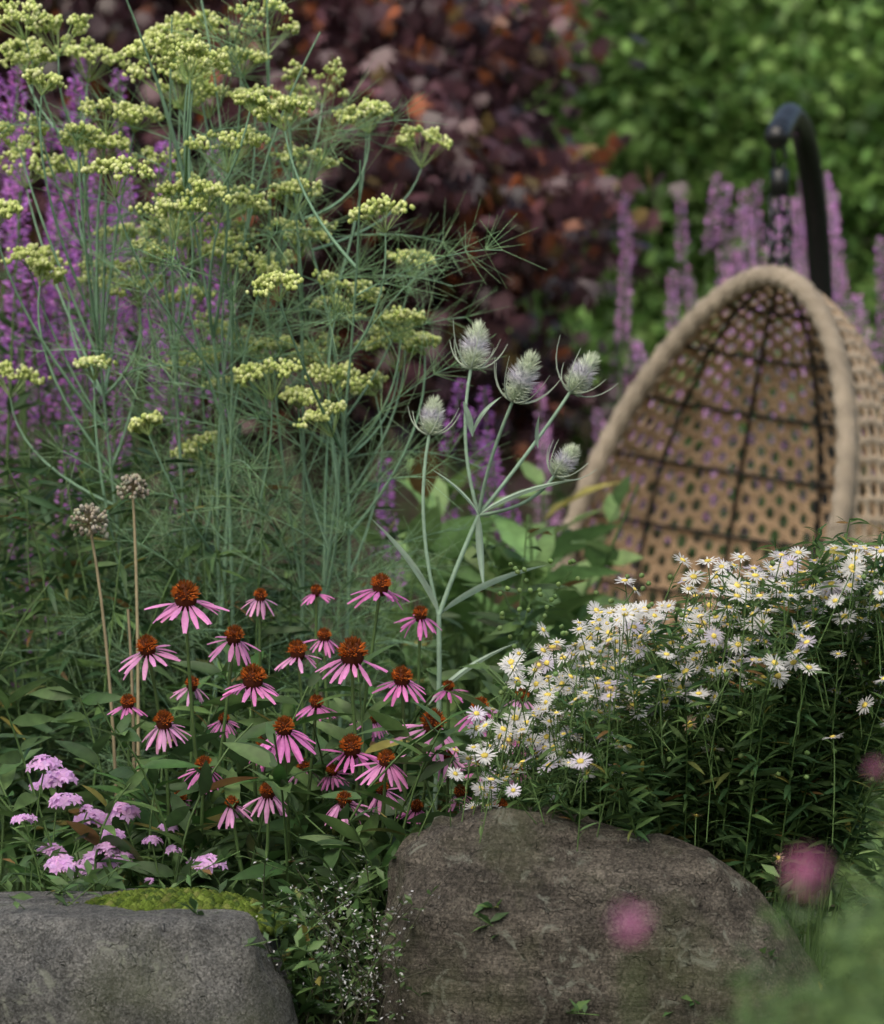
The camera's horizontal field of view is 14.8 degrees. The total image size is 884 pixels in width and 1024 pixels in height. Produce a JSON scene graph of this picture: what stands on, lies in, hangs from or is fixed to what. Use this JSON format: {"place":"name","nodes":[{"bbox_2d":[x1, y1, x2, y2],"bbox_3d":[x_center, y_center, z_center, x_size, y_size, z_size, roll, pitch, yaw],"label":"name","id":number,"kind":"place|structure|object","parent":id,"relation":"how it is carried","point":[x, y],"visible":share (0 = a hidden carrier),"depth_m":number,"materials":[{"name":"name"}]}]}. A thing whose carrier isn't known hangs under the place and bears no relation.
{"place":"outdoors","nodes":[
{"label":"outdoors","id":0,"kind":"place"},
{"bbox_2d":[3,672,883,1023],"bbox_3d":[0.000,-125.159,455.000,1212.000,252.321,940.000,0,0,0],"label":"ground","id":1,"kind":"structure","parent":0,"point":[359,1018],"depth_m":4.73,"materials":[{"name":"soil"}]},
{"bbox_2d":[69,473,149,857],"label":"allium seed heads","id":2,"kind":"object","parent":1,"relation":"on","point":[138,490],"visible":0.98,"depth_m":5.00,"materials":[{"name":"plant"}]},
{"bbox_2d":[5,754,237,896],"bbox_3d":[-0.441,0.503,4.682,0.342,0.358,0.414,0,0,-14],"label":"pink yarrow","id":3,"kind":"object","parent":1,"relation":"on","point":[62,861],"visible":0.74,"depth_m":4.63,"materials":[{"name":"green plant"}]},
{"bbox_2d":[0,56,267,890],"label":"loosestrife","id":4,"kind":"object","parent":1,"relation":"on","point":[21,404],"visible":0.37,"depth_m":6.25,"materials":[{"name":"purple plant"}]},
{"bbox_2d":[0,888,298,1023],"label":"rock","id":5,"kind":"object","parent":1,"relation":"on","point":[81,962],"visible":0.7,"depth_m":4.24,"materials":[{"name":"stone"}]},
{"bbox_2d":[55,886,289,936],"bbox_3d":[-0.370,0.517,4.400,0.349,0.066,0.155,0,0,0],"label":"moss cushion","id":6,"kind":"object","parent":5,"relation":"on","point":[148,899],"visible":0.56,"depth_m":4.36,"materials":[{"name":"green plant"}]},
{"bbox_2d":[0,0,329,707],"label":"purple hazel","id":7,"kind":"object","parent":1,"relation":"on","point":[26,363],"visible":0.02,"depth_m":14.67,"materials":[{"name":"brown plant"}]},
{"bbox_2d":[0,421,395,891],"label":"foliage","id":8,"kind":"object","parent":1,"relation":"on","point":[9,593],"visible":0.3,"depth_m":5.45,"materials":[{"name":"green plant"}]},
{"bbox_2d":[0,0,543,843],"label":"fennel","id":9,"kind":"object","parent":1,"relation":"on","point":[174,42],"visible":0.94,"depth_m":5.40,"materials":[{"name":"green plant"}]},
{"bbox_2d":[0,499,592,891],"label":"border foliage","id":10,"kind":"object","parent":1,"relation":"on","point":[511,623],"visible":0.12,"depth_m":5.73,"materials":[{"name":"green plant"}]},
{"bbox_2d":[250,854,438,1023],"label":"white calamint flowers","id":11,"kind":"object","parent":1,"relation":"on","point":[366,983],"visible":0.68,"depth_m":4.37,"materials":[{"name":"green plant"}]},
{"bbox_2d":[0,0,689,780],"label":"shrub","id":12,"kind":"object","parent":1,"relation":"on","point":[460,62],"visible":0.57,"depth_m":9.71,"materials":[{"name":"red plant"}]},
{"bbox_2d":[0,572,703,1013],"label":"coneflowers","id":13,"kind":"object","parent":1,"relation":"on","point":[242,751],"depth_m":4.71,"materials":[{"name":"plant"}]},
{"bbox_2d":[355,378,522,795],"bbox_3d":[0.005,0.359,7.040,0.432,1.282,1.068,0,0,-6],"label":"loosestrife","id":14,"kind":"object","parent":1,"relation":"on","point":[493,469],"visible":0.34,"depth_m":7.16,"materials":[{"name":"purple plant"}]},
{"bbox_2d":[0,0,878,672],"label":"hedge","id":15,"kind":"object","parent":1,"relation":"on","point":[406,502],"visible":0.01,"depth_m":21.33,"materials":[{"name":"green leaf"}]},
{"bbox_2d":[0,830,883,1023],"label":"groundcover","id":16,"kind":"object","parent":1,"relation":"on","point":[303,949],"visible":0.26,"depth_m":4.43,"materials":[{"name":"green plant"}]},
{"bbox_2d":[326,447,643,804],"bbox_3d":[0.098,0.440,7.003,0.724,1.125,1.162,0,0,0],"label":"leafy plant","id":17,"kind":"object","parent":1,"relation":"on","point":[600,556],"visible":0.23,"depth_m":6.71,"materials":[{"name":"green plant"}]},
{"bbox_2d":[373,319,616,823],"bbox_3d":[0.081,0.197,5.025,0.311,0.974,0.234,0,0,19],"label":"teasel","id":18,"kind":"object","parent":1,"relation":"on","point":[523,376],"visible":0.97,"depth_m":5.01,"materials":[{"name":"green plant"}]},
{"bbox_2d":[362,802,829,1023],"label":"rock","id":19,"kind":"object","parent":1,"relation":"on","point":[554,946],"visible":0.84,"depth_m":4.32,"materials":[{"name":"grey stone"}]},
{"bbox_2d":[415,517,883,975],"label":"white asters","id":20,"kind":"object","parent":1,"relation":"on","point":[778,746],"visible":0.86,"depth_m":4.50,"materials":[{"name":"green plant"}]},
{"bbox_2d":[449,0,883,528],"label":"hedge","id":21,"kind":"object","parent":1,"relation":"on","point":[835,62],"visible":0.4,"depth_m":16.47,"materials":[{"name":"green plant"}]},
{"bbox_2d":[486,661,883,951],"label":"border foliage","id":22,"kind":"object","parent":1,"relation":"on","point":[855,869],"visible":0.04,"depth_m":5.77,"materials":[{"name":"green plant"}]},
{"bbox_2d":[520,172,883,886],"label":"loosestrife","id":23,"kind":"object","parent":1,"relation":"on","point":[838,280],"visible":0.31,"depth_m":9.47,"materials":[{"name":"purple plant"}]},
{"bbox_2d":[609,760,883,1023],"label":"pink flowers","id":24,"kind":"object","parent":1,"relation":"on","point":[631,930],"visible":1,"depth_m":1.50,"materials":[{"name":"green plant"}]},
{"bbox_2d":[701,856,883,1023],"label":"plant","id":25,"kind":"object","parent":1,"relation":"on","point":[869,1009],"visible":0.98,"depth_m":2.19,"materials":[{"name":"green plant"}]},
{"bbox_2d":[764,103,867,912],"bbox_3d":[0.771,0.023,7.849,1.044,1.948,1.142,0,0,0],"label":"chair stand","id":26,"kind":"object","parent":1,"relation":"on","point":[788,121],"visible":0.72,"depth_m":8.16,"materials":[{"name":"black metal"}]},
{"bbox_2d":[575,287,883,682],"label":"hanging wicker chair","id":27,"kind":"object","parent":26,"relation":"hanging from","point":[865,389],"visible":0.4,"depth_m":8.11,"materials":[{"name":"wicker"}]},
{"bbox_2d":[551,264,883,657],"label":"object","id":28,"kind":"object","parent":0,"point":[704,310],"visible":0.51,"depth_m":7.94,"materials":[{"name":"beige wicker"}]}
]}

